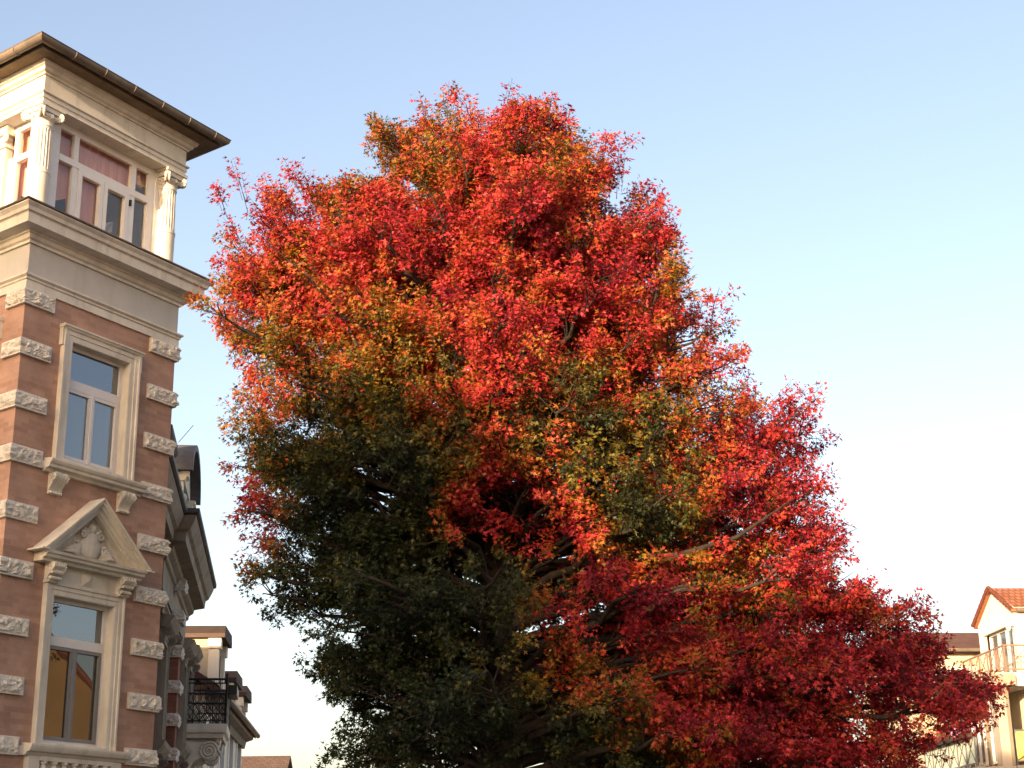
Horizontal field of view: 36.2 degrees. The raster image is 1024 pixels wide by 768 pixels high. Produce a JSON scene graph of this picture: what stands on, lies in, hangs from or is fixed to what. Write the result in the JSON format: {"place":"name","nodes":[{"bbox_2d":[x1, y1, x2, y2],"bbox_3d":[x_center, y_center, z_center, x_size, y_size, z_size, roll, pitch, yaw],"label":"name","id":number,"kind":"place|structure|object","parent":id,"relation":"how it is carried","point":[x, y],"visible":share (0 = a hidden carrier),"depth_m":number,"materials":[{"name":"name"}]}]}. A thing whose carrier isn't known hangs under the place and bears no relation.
{"place":"outdoors","nodes":[
{"label":"outdoors","id":0,"kind":"place"},
{"bbox_2d":[0,0,1023,767],"label":"sky","id":1,"kind":"structure","parent":0,"point":[855,168],"materials":[{"name":"blue"}]},
{"label":"ground","id":2,"kind":"structure","parent":0,"visible":0},
{"bbox_2d":[0,31,237,767],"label":"corner house","id":3,"kind":"structure","parent":2,"relation":"on","point":[108,585],"depth_m":23.46,"materials":[{"name":"brick"}]},
{"bbox_2d":[0,316,3,338],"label":"upper window","id":4,"kind":"structure","parent":3,"relation":"in","point":[1,318],"depth_m":22.70,"materials":[{"name":"beige stone"}]},
{"bbox_2d":[4,122,31,205],"bbox_3d":[-8.108,-2.995,24.372,2.440,1.830,0.120,-14,-22,35],"label":"loggia window","id":5,"kind":"structure","parent":3,"relation":"in","point":[12,184],"depth_m":24.05,"materials":[{"name":"white paint"}]},
{"bbox_2d":[18,498,154,767],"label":"pedimented window","id":6,"kind":"structure","parent":3,"relation":"in","point":[93,564],"depth_m":22.36,"materials":[{"name":"beige stone"}]},
{"bbox_2d":[42,323,147,514],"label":"upper window","id":7,"kind":"structure","parent":3,"relation":"in","point":[95,433],"depth_m":23.42,"materials":[{"name":"beige stone"}]},
{"bbox_2d":[47,123,158,252],"bbox_3d":[-6.446,-2.919,24.675,0.120,1.830,2.440,-12,-21,30],"label":"loggia window","id":8,"kind":"structure","parent":3,"relation":"in","point":[78,171],"depth_m":24.72,"materials":[{"name":"white paint"}]},
{"bbox_2d":[152,614,180,767],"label":"street window","id":9,"kind":"structure","parent":3,"relation":"in","point":[169,626],"depth_m":28.87,"materials":[{"name":"white paint"}]},
{"bbox_2d":[175,638,198,767],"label":"street window","id":10,"kind":"structure","parent":3,"relation":"in","point":[190,647],"depth_m":31.34,"materials":[{"name":"white paint"}]},
{"bbox_2d":[187,645,203,723],"bbox_3d":[-6.848,6.674,33.277,0.420,2.090,1.700,2,-18,-8],"label":"street window","id":11,"kind":"structure","parent":3,"relation":"in","point":[199,656],"depth_m":33.91,"materials":[{"name":"white paint"}]},
{"bbox_2d":[185,626,259,767],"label":"town house","id":12,"kind":"structure","parent":2,"relation":"on","point":[214,643],"depth_m":37.96,"materials":[{"name":"beige paint"}]},
{"bbox_2d":[218,746,224,767],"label":"window","id":13,"kind":"structure","parent":12,"relation":"in","point":[221,764],"depth_m":39.24,"materials":[{"name":"grey glass"}]},
{"bbox_2d":[227,737,233,767],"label":"window","id":14,"kind":"structure","parent":12,"relation":"in","point":[230,754],"depth_m":41.40,"materials":[{"name":"grey glass"}]},
{"bbox_2d":[235,743,241,767],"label":"window","id":15,"kind":"structure","parent":12,"relation":"in","point":[238,749],"depth_m":43.51,"materials":[{"name":"grey glass"}]},
{"bbox_2d":[241,756,292,767],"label":"house","id":16,"kind":"structure","parent":2,"relation":"on","point":[266,761],"depth_m":64.03,"materials":[{"name":"tile"}]},
{"bbox_2d":[179,79,1014,767],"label":"autumn oak","id":17,"kind":"object","parent":2,"relation":"on","point":[697,639],"visible":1,"depth_m":19.35,"materials":[{"name":"red plant"}]},
{"bbox_2d":[864,633,981,766],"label":"side house","id":18,"kind":"structure","parent":2,"relation":"on","point":[966,646],"depth_m":57.86,"materials":[{"name":"white paint"}]},
{"bbox_2d":[941,667,976,675],"bbox_3d":[16.457,11.391,57.433,1.338,2.040,0.303,-1,-18,0],"label":"window","id":19,"kind":"structure","parent":18,"relation":"in","point":[941,667],"depth_m":57.64,"materials":[{"name":"white paint"}]},
{"bbox_2d":[924,586,1023,767],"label":"apartment house","id":20,"kind":"structure","parent":2,"relation":"on","point":[998,621],"depth_m":52.92,"materials":[{"name":"beige paint"}]},
{"bbox_2d":[917,728,936,749],"bbox_3d":[14.476,12.327,54.493,0.809,0.657,1.750,3,-19,-10],"label":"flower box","id":21,"kind":"object","parent":20,"relation":"attached to","point":[926,737],"visible":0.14,"depth_m":54.14,"materials":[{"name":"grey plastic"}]},
{"bbox_2d":[931,730,957,745],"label":"flowers","id":22,"kind":"object","parent":20,"relation":"attached to","point":[939,736],"visible":0.56,"depth_m":52.71,"materials":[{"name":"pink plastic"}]},
{"bbox_2d":[949,725,975,739],"bbox_3d":[14.625,11.236,51.237,0.819,0.692,1.239,-1,-18,0],"label":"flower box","id":23,"kind":"object","parent":20,"relation":"attached to","point":[959,734],"visible":0.18,"depth_m":50.93,"materials":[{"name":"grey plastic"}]},
{"bbox_2d":[989,626,1018,694],"bbox_3d":[17.043,9.630,54.105,0.260,2.250,2.349,-1,-18,0],"label":"balcony door","id":24,"kind":"structure","parent":20,"relation":"in","point":[1004,636],"depth_m":54.30,"materials":[{"name":"white paint"}]}
]}

